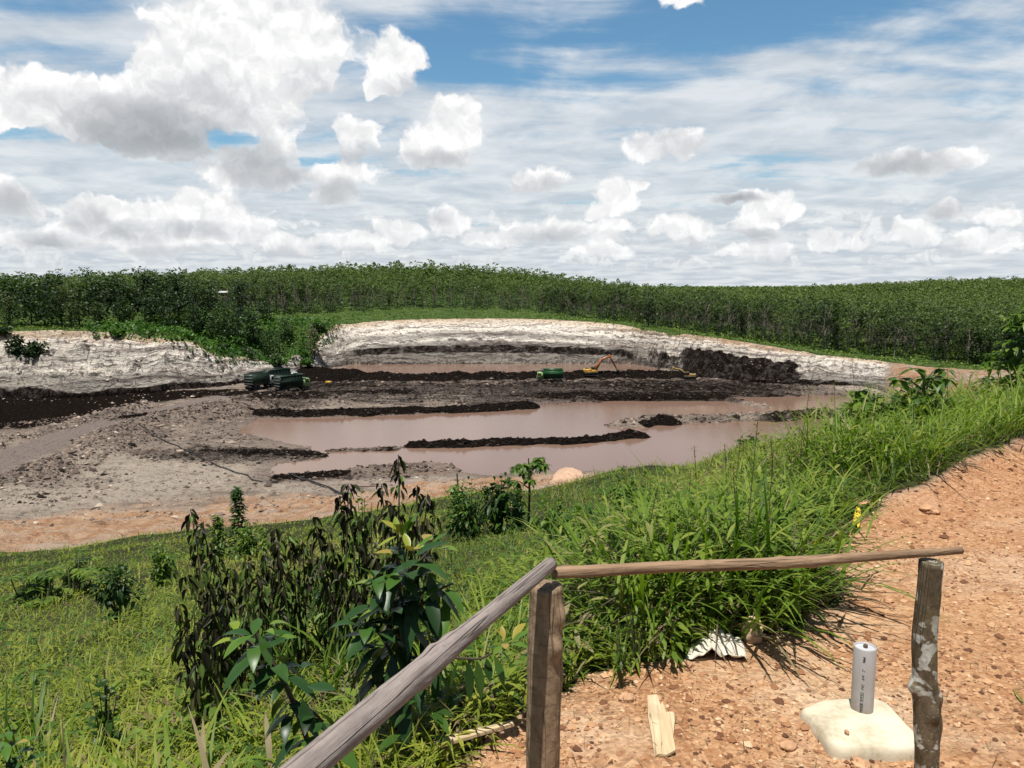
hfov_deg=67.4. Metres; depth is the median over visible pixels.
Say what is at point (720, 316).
rubber tree
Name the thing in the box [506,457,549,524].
sapling
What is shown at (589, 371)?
excavator
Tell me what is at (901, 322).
rubber tree
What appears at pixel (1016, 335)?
broadleaf tree
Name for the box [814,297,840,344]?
rubber tree
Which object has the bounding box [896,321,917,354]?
rubber tree
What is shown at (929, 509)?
rock
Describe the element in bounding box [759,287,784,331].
rubber tree
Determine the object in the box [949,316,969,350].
rubber tree
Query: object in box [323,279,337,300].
rubber tree
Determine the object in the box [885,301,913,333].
rubber tree
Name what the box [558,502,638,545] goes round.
weed
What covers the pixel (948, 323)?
rubber tree
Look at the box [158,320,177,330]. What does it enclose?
bush
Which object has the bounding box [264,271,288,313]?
rubber tree
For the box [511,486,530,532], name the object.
bush
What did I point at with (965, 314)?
rubber tree
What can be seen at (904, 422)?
weed
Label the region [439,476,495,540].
bush
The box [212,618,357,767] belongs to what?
sapling
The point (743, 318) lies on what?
rubber tree
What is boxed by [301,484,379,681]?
wilted shrub
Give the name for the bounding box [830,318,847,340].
rubber tree
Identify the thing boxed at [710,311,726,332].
rubber tree
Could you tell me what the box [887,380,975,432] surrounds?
bush
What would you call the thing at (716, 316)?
rubber tree
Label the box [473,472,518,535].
bush
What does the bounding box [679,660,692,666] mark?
rock
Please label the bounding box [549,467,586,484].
earth mound
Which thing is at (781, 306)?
rubber tree
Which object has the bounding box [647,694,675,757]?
plank
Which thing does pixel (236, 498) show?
sapling
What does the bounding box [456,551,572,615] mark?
grass clump
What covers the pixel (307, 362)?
bush
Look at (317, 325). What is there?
bush
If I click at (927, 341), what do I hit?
rubber tree
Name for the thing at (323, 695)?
grass clump
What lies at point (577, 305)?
rubber tree
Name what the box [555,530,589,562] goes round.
weed
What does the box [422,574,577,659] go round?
grass clump
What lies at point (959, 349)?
broadleaf tree
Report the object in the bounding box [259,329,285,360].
broadleaf tree
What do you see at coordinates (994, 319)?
rubber tree
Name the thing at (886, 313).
rubber tree
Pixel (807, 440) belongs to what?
grass clump
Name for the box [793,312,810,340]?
rubber tree
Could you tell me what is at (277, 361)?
bush
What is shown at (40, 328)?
grass
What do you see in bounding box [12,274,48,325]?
broadleaf tree
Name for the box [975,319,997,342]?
rubber tree
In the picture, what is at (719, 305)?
rubber tree
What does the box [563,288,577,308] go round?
rubber tree
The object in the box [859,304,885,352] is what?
rubber tree
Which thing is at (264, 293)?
rubber tree
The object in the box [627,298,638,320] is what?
rubber tree
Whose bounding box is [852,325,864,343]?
rubber tree
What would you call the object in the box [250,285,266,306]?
rubber tree
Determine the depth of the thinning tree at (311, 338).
250.23 m
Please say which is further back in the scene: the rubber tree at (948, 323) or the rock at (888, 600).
the rubber tree at (948, 323)
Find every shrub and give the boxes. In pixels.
[0,326,15,336]
[0,565,64,610]
[2,335,49,361]
[9,547,104,606]
[171,609,234,751]
[173,509,294,713]
[264,528,319,683]
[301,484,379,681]
[360,455,441,661]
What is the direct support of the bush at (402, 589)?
on the ground at (154, 368)
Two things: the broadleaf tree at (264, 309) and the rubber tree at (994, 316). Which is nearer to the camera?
the rubber tree at (994, 316)
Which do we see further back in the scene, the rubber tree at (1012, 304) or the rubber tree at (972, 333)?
the rubber tree at (1012, 304)
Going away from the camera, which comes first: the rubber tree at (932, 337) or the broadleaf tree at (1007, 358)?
the broadleaf tree at (1007, 358)
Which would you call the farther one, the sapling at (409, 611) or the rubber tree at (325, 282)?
the rubber tree at (325, 282)
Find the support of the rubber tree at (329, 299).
on the ground at (154, 368)
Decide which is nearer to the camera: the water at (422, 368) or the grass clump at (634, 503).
the grass clump at (634, 503)
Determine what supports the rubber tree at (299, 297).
on the ground at (154, 368)
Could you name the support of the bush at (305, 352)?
on the ground at (154, 368)
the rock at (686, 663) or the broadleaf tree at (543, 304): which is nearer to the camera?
the rock at (686, 663)
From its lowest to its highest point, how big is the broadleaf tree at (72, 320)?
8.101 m
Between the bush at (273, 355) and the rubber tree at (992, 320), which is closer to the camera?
the rubber tree at (992, 320)
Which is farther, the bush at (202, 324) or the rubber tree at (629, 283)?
the rubber tree at (629, 283)
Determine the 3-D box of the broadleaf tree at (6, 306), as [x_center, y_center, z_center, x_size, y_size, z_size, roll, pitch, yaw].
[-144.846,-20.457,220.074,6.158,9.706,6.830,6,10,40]
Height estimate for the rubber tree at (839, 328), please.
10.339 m
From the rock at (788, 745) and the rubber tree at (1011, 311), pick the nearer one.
the rock at (788, 745)
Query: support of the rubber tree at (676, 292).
on the ground at (154, 368)
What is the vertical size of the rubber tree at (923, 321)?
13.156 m
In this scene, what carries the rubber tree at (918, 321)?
on the ground at (154, 368)
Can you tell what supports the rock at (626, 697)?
on the ground at (154, 368)
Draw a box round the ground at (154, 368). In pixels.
[0,284,1023,767]
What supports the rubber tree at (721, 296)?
on the ground at (154, 368)
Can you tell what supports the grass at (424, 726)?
on the ground at (154, 368)
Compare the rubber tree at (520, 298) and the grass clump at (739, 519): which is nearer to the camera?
the grass clump at (739, 519)
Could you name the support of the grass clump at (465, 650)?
on the ground at (154, 368)
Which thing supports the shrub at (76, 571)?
on the ground at (154, 368)
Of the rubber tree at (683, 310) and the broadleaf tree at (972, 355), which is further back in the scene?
the rubber tree at (683, 310)
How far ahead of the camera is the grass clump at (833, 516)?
5.05 m
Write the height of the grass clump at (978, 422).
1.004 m
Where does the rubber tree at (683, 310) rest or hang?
on the ground at (154, 368)
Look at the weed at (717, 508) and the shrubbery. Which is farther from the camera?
the shrubbery
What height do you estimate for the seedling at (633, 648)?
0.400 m
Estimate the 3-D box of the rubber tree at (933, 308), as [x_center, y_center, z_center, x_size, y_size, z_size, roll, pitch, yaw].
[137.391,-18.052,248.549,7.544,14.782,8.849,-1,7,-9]
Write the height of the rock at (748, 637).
0.142 m
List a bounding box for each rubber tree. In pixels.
[230,277,252,306]
[238,288,254,310]
[249,272,270,306]
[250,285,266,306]
[257,285,269,303]
[258,276,276,309]
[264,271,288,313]
[266,277,285,312]
[269,282,292,312]
[273,275,292,313]
[279,292,291,311]
[285,273,305,311]
[291,290,303,310]
[295,277,317,312]
[296,272,316,308]
[303,284,317,309]
[320,287,337,311]
[322,284,339,311]
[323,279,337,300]
[351,278,370,310]
[515,287,527,310]
[536,292,546,311]
[545,284,565,312]
[552,280,569,304]
[556,284,575,315]
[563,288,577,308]
[567,280,583,306]
[572,294,585,309]
[576,287,595,316]
[589,292,603,316]
[595,291,611,317]
[597,286,611,316]
[601,291,613,317]
[605,286,623,311]
[606,283,626,311]
[615,282,628,314]
[615,288,630,318]
[618,281,639,319]
[626,292,642,312]
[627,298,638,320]
[628,295,642,322]
[638,290,659,311]
[641,287,655,301]
[647,296,663,317]
[648,295,664,323]
[654,283,673,302]
[654,303,668,325]
[658,295,679,318]
[663,295,680,326]
[664,289,684,325]
[673,299,689,323]
[674,300,691,321]
[675,290,695,326]
[677,288,701,323]
[685,294,704,329]
[687,305,701,325]
[690,295,720,332]
[696,289,715,327]
[699,287,719,326]
[703,303,722,329]
[710,298,732,329]
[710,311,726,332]
[711,287,732,317]
[711,305,730,334]
[713,306,725,329]
[715,289,742,335]
[723,297,745,333]
[723,303,747,335]
[736,299,762,338]
[736,304,754,336]
[739,297,757,325]
[745,294,761,332]
[745,306,765,336]
[750,294,777,341]
[754,304,771,335]
[755,296,774,338]
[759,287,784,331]
[759,298,781,340]
[764,295,787,337]
[766,308,790,341]
[769,314,792,343]
[773,298,789,316]
[777,302,806,338]
[784,317,800,344]
[790,307,811,336]
[791,292,814,326]
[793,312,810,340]
[794,303,818,343]
[795,296,825,345]
[805,301,834,340]
[809,298,839,348]
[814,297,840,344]
[814,297,842,347]
[819,299,846,339]
[829,318,851,349]
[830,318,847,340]
[837,322,858,351]
[838,306,863,346]
[842,298,870,347]
[843,304,871,344]
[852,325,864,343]
[855,296,878,343]
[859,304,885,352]
[860,321,880,348]
[865,318,884,354]
[866,301,893,324]
[866,303,894,348]
[866,308,889,342]
[868,323,889,355]
[871,301,901,344]
[871,317,901,353]
[872,316,898,345]
[879,312,913,355]
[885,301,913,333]
[885,308,903,346]
[889,308,910,348]
[890,310,920,353]
[893,296,916,342]
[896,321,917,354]
[900,307,921,347]
[900,311,926,351]
[902,321,927,355]
[907,324,929,352]
[910,312,929,346]
[918,317,936,350]
[918,327,936,355]
[922,306,947,349]
[923,321,944,352]
[924,317,950,360]
[929,302,956,326]
[929,309,962,360]
[931,318,952,356]
[933,301,963,336]
[939,310,964,349]
[941,311,961,350]
[948,319,979,358]
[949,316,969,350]
[954,317,985,361]
[956,318,984,348]
[960,327,985,361]
[962,311,981,330]
[967,307,989,348]
[972,325,999,362]
[975,311,992,322]
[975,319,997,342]
[979,310,1006,351]
[980,313,1001,336]
[988,304,1009,345]
[989,305,1019,338]
[989,317,1011,360]
[998,302,1023,324]
[1002,301,1023,356]
[1004,299,1023,317]
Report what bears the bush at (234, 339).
on the ground at (154, 368)
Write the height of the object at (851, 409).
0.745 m
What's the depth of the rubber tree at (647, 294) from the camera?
330.22 m
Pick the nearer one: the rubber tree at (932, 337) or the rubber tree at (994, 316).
the rubber tree at (994, 316)
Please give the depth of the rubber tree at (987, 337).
215.59 m
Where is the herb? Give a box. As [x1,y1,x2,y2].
[83,668,123,760]
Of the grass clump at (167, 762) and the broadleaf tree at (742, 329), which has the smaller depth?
the grass clump at (167, 762)
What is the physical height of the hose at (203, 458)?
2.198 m
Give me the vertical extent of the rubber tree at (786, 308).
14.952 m
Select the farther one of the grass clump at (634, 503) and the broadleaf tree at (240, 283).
the broadleaf tree at (240, 283)
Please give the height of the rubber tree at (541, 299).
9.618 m
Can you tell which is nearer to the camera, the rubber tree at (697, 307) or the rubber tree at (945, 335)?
the rubber tree at (945, 335)
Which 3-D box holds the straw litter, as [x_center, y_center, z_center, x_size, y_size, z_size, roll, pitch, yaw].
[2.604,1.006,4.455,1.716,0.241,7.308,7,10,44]
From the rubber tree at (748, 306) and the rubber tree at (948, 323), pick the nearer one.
the rubber tree at (948, 323)
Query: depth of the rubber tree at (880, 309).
259.06 m
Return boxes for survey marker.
[800,641,913,761]
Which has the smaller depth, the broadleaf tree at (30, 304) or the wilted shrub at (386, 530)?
the wilted shrub at (386, 530)
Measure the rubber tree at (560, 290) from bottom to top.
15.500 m
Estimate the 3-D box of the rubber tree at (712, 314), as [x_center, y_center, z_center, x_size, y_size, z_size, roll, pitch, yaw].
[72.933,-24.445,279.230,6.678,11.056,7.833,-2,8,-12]
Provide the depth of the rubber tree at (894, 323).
255.43 m
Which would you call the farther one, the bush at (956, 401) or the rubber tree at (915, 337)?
the rubber tree at (915, 337)
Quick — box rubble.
[0,358,994,526]
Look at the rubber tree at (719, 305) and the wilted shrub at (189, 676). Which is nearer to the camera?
the wilted shrub at (189, 676)
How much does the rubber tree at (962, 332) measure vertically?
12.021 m
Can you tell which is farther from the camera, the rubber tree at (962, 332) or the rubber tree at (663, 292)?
the rubber tree at (663, 292)
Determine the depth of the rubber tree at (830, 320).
231.13 m
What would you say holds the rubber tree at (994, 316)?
on the ground at (154, 368)
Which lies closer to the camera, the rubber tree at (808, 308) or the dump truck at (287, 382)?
the dump truck at (287, 382)
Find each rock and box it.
[618,692,635,702]
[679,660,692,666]
[741,616,762,644]
[779,740,797,751]
[849,756,871,767]
[856,500,875,507]
[883,597,894,603]
[919,504,940,514]
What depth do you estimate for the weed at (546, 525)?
8.38 m
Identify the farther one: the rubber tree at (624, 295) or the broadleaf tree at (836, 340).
the rubber tree at (624, 295)
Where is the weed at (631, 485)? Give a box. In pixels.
[595,468,669,516]
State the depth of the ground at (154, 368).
107.58 m
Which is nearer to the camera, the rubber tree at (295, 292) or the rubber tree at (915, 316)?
the rubber tree at (915, 316)
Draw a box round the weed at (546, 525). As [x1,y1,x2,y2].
[522,492,585,552]
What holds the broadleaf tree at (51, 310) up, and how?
on the ground at (154, 368)
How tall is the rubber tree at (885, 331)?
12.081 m
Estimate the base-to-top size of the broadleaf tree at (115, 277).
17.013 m
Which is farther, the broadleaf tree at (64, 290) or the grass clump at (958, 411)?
the broadleaf tree at (64, 290)
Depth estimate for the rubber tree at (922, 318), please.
243.75 m
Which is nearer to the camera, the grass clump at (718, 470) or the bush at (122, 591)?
the grass clump at (718, 470)
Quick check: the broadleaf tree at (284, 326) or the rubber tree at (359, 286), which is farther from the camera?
the rubber tree at (359, 286)
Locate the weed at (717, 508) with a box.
[689,494,738,518]
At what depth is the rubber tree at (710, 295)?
305.24 m
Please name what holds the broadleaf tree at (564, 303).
on the ground at (154, 368)
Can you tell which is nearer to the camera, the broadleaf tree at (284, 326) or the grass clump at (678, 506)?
the grass clump at (678, 506)
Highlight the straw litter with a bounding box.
[455,448,1023,767]
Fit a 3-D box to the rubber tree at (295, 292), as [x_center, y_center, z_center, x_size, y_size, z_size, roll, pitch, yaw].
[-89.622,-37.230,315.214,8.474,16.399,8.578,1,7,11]
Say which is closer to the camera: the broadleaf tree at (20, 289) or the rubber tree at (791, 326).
the rubber tree at (791, 326)
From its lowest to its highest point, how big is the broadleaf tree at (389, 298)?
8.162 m
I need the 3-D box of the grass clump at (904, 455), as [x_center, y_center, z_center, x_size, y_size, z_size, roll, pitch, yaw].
[3.175,0.517,6.636,2.269,1.066,2.406,0,7,0]
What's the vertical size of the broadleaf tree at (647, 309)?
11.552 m
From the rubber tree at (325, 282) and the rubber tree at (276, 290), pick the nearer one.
the rubber tree at (276, 290)
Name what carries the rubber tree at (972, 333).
on the ground at (154, 368)
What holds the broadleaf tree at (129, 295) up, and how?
on the ground at (154, 368)
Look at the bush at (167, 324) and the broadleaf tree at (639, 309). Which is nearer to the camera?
the bush at (167, 324)
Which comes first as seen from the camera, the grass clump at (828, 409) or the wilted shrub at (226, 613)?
the wilted shrub at (226, 613)
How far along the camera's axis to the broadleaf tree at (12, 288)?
230.85 m
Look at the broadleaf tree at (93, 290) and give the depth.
229.15 m
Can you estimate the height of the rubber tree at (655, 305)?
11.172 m
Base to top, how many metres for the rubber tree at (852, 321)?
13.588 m
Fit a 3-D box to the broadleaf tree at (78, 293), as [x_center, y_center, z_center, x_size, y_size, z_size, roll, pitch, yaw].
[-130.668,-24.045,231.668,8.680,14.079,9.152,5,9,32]
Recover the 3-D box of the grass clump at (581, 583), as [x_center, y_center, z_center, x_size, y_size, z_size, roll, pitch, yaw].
[0.637,0.874,3.934,1.924,0.989,1.986,0,7,0]
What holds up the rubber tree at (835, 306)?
on the ground at (154, 368)
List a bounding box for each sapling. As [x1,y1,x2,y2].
[0,731,44,767]
[208,515,230,561]
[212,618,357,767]
[224,486,250,559]
[329,512,527,755]
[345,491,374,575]
[444,473,469,538]
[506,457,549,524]
[847,389,897,434]
[884,367,957,436]
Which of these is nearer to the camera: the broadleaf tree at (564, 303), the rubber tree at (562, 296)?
the rubber tree at (562, 296)
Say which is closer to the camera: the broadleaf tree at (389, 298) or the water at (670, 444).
the water at (670, 444)
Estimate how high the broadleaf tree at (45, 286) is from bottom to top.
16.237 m
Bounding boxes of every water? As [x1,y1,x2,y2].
[238,395,928,485]
[332,364,658,373]
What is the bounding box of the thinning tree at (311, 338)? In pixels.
[305,327,323,359]
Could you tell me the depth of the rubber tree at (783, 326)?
238.41 m
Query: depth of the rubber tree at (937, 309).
255.42 m
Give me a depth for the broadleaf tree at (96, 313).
221.77 m
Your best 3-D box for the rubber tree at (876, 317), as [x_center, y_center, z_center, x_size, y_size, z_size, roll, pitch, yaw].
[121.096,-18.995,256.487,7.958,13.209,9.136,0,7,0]
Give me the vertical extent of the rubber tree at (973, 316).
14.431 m
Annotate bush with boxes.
[90,562,148,626]
[109,329,125,337]
[145,542,178,588]
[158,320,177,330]
[182,333,195,339]
[192,319,210,333]
[217,343,230,351]
[224,334,247,345]
[228,522,270,561]
[235,578,294,672]
[236,346,256,357]
[269,353,287,360]
[269,357,284,366]
[280,557,352,659]
[297,348,311,358]
[299,357,312,366]
[310,323,326,332]
[382,543,454,628]
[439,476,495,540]
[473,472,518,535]
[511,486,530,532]
[734,435,763,447]
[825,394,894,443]
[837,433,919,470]
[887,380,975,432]
[932,391,1012,421]
[962,374,993,399]
[972,376,1023,399]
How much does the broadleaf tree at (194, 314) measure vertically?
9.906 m
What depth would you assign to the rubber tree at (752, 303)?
283.26 m
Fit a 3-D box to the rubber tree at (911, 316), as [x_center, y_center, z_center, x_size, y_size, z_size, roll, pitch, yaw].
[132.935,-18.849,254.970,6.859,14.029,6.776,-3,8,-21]
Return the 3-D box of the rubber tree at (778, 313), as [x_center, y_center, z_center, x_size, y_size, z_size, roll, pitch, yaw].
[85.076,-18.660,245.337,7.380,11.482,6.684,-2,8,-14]
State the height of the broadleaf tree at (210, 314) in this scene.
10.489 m
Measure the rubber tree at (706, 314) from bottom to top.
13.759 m
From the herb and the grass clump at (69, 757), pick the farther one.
the herb
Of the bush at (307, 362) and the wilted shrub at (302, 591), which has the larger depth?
the bush at (307, 362)
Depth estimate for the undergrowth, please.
320.51 m
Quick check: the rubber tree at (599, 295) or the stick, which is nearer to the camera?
the stick
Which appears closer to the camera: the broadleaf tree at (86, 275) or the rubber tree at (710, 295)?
the broadleaf tree at (86, 275)
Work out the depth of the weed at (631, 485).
9.07 m
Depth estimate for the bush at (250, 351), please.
224.29 m
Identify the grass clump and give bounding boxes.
[0,667,100,767]
[42,707,358,767]
[65,724,206,767]
[68,688,300,767]
[170,649,339,765]
[229,583,397,726]
[251,650,388,731]
[353,617,512,701]
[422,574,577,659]
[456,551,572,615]
[463,469,839,686]
[478,595,657,679]
[490,508,693,616]
[515,418,970,675]
[525,459,850,582]
[537,475,707,547]
[606,449,949,625]
[630,436,891,573]
[643,439,833,520]
[692,379,957,489]
[701,435,878,524]
[721,411,857,478]
[748,389,1019,489]
[772,356,1001,441]
[790,382,1023,466]
[829,360,1023,446]
[870,363,1023,413]
[933,367,1023,432]
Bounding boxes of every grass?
[0,305,1023,369]
[0,392,1023,767]
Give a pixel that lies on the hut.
(223, 292)
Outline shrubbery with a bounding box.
[85,309,342,364]
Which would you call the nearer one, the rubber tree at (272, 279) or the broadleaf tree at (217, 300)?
the broadleaf tree at (217, 300)
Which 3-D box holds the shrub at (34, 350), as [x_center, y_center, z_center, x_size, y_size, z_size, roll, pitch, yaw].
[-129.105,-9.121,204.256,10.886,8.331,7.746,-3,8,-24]
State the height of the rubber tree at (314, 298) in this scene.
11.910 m
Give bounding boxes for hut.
[218,291,229,309]
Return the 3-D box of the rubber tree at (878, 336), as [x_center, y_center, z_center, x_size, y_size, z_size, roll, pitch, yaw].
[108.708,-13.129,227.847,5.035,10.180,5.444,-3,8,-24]
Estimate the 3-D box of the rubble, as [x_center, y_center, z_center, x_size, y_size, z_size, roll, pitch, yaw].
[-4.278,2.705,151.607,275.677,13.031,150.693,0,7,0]
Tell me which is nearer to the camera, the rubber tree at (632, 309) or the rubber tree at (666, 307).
the rubber tree at (666, 307)
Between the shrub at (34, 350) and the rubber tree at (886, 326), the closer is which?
the shrub at (34, 350)
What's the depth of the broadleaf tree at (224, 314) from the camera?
237.73 m
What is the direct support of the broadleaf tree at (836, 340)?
on the ground at (154, 368)
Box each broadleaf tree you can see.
[0,273,25,323]
[0,296,20,325]
[7,272,42,315]
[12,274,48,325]
[18,274,64,324]
[36,291,65,326]
[42,270,74,309]
[45,284,77,326]
[63,267,104,312]
[63,302,80,328]
[64,281,94,325]
[73,272,124,325]
[86,301,105,326]
[99,273,124,310]
[100,271,135,320]
[110,296,136,327]
[114,280,146,319]
[127,266,160,317]
[138,271,159,307]
[141,293,161,324]
[143,274,177,318]
[154,288,183,321]
[157,267,191,314]
[165,277,191,305]
[171,276,208,319]
[180,303,205,332]
[192,280,221,320]
[201,278,221,313]
[202,310,227,342]
[209,300,244,337]
[222,304,253,336]
[226,277,251,315]
[241,309,264,344]
[252,292,271,322]
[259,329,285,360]
[276,315,293,341]
[385,290,393,302]
[535,286,548,307]
[554,287,568,307]
[631,299,645,322]
[640,298,660,326]
[736,315,747,335]
[828,324,848,350]
[932,333,956,358]
[947,332,966,359]
[960,328,987,363]
[971,322,1005,364]
[997,319,1020,360]
[1006,322,1023,360]
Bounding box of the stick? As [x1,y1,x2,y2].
[434,720,513,747]
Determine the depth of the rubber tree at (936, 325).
227.40 m
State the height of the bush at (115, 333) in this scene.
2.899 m
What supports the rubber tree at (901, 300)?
on the ground at (154, 368)
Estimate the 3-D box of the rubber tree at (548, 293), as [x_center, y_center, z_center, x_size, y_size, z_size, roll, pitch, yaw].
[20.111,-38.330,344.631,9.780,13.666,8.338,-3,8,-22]
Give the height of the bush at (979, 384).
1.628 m
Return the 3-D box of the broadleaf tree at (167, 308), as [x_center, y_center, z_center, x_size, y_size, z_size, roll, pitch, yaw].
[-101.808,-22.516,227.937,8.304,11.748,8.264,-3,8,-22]
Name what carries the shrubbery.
on the ground at (154, 368)
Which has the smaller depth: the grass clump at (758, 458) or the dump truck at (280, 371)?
the grass clump at (758, 458)
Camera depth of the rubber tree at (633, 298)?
302.18 m
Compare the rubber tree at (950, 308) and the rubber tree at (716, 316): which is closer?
the rubber tree at (950, 308)
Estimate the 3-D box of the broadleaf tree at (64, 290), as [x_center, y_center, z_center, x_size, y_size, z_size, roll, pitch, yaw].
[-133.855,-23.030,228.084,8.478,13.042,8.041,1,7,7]
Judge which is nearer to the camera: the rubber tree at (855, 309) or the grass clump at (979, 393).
the grass clump at (979, 393)
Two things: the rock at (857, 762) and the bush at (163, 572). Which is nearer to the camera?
the rock at (857, 762)
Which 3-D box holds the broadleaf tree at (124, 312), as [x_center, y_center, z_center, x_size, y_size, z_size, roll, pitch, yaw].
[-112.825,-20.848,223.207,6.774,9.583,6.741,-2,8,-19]
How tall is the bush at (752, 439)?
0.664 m
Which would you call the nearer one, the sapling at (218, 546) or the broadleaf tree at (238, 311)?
the sapling at (218, 546)
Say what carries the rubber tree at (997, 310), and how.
on the ground at (154, 368)
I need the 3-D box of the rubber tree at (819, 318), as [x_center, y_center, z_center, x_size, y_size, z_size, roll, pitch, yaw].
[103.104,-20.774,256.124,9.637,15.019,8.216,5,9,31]
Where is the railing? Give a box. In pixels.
[279,547,963,767]
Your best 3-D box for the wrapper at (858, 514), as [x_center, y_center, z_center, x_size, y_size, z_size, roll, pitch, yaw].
[2.309,0.912,5.147,0.056,0.083,0.452,4,8,25]
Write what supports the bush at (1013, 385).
on the ground at (154, 368)
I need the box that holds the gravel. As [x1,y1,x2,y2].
[460,437,1023,767]
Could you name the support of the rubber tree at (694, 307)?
on the ground at (154, 368)
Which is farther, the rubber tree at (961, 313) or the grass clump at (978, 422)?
the rubber tree at (961, 313)
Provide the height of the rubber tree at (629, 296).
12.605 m
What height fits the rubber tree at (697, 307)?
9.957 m
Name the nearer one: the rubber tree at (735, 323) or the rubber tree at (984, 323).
the rubber tree at (984, 323)
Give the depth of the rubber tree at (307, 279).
315.90 m
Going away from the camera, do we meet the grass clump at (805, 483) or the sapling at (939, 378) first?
the grass clump at (805, 483)
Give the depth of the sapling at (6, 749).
2.47 m
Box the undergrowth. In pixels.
[2,293,1022,363]
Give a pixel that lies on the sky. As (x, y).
(730, 143)
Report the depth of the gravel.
3.11 m
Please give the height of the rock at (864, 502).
0.066 m
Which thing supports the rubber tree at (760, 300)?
on the ground at (154, 368)
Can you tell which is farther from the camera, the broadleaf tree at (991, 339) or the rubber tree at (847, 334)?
the rubber tree at (847, 334)
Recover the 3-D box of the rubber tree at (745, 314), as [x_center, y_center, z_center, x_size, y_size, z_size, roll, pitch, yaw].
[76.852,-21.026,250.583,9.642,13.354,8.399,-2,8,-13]
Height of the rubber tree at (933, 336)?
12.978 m
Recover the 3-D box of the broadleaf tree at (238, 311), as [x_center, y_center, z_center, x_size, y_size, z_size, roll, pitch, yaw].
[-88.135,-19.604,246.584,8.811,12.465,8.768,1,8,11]
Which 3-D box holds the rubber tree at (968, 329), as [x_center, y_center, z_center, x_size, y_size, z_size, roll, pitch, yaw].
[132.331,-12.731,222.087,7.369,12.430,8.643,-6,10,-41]
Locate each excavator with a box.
[583,354,619,375]
[669,366,695,379]
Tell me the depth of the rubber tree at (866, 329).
230.70 m
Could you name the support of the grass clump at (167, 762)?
on the ground at (154, 368)
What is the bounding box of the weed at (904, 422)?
[866,412,924,443]
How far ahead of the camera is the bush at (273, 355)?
240.33 m
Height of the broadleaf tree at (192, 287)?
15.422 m
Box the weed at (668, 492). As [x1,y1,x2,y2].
[650,482,704,512]
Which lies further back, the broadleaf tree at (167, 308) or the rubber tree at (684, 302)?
the rubber tree at (684, 302)
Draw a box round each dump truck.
[244,371,273,389]
[263,367,296,374]
[273,373,310,391]
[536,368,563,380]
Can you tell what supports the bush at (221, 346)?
on the ground at (154, 368)
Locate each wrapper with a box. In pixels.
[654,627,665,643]
[851,506,860,531]
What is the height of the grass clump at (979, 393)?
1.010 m
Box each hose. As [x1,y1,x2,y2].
[138,424,262,481]
[288,473,349,493]
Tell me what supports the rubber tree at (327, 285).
on the ground at (154, 368)
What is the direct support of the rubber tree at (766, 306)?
on the ground at (154, 368)
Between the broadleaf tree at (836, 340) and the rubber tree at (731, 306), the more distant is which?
the rubber tree at (731, 306)
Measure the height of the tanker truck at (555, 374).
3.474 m
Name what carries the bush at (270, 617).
on the ground at (154, 368)
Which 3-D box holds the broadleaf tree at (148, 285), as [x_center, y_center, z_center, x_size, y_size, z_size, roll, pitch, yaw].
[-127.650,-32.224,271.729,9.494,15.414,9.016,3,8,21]
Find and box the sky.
[0,0,1023,286]
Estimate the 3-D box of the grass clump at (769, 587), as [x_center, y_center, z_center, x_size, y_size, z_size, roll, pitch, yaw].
[1.077,0.714,3.980,2.178,1.112,2.294,0,7,0]
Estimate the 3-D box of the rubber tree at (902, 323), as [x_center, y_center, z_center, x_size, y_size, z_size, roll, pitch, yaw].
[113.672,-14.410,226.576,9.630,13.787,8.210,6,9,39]
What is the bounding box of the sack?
[685,624,747,659]
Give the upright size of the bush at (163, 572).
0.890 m
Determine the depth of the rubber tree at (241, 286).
288.83 m
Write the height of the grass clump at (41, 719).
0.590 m
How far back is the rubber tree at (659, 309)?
282.60 m
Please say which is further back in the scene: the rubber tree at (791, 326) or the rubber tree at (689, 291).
the rubber tree at (689, 291)
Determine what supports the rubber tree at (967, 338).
on the ground at (154, 368)
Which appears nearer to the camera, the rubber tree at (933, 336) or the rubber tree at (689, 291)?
the rubber tree at (933, 336)
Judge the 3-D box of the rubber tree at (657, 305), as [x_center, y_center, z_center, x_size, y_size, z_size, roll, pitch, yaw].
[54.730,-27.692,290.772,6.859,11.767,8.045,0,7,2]
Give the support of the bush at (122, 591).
on the ground at (154, 368)
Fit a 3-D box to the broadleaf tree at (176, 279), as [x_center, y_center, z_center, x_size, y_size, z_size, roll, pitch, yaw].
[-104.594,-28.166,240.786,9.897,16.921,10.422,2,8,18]
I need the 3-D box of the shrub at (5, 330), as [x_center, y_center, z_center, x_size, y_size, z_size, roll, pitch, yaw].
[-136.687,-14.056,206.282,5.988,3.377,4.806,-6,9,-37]
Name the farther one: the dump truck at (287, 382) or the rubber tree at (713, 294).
the rubber tree at (713, 294)
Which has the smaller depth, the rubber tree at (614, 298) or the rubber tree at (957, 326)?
the rubber tree at (957, 326)
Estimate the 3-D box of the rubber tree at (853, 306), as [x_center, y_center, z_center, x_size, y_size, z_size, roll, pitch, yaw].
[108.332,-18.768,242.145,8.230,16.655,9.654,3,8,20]
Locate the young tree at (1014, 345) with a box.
[968,305,1023,389]
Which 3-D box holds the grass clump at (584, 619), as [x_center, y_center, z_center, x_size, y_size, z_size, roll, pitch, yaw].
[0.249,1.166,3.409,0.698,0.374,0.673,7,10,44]

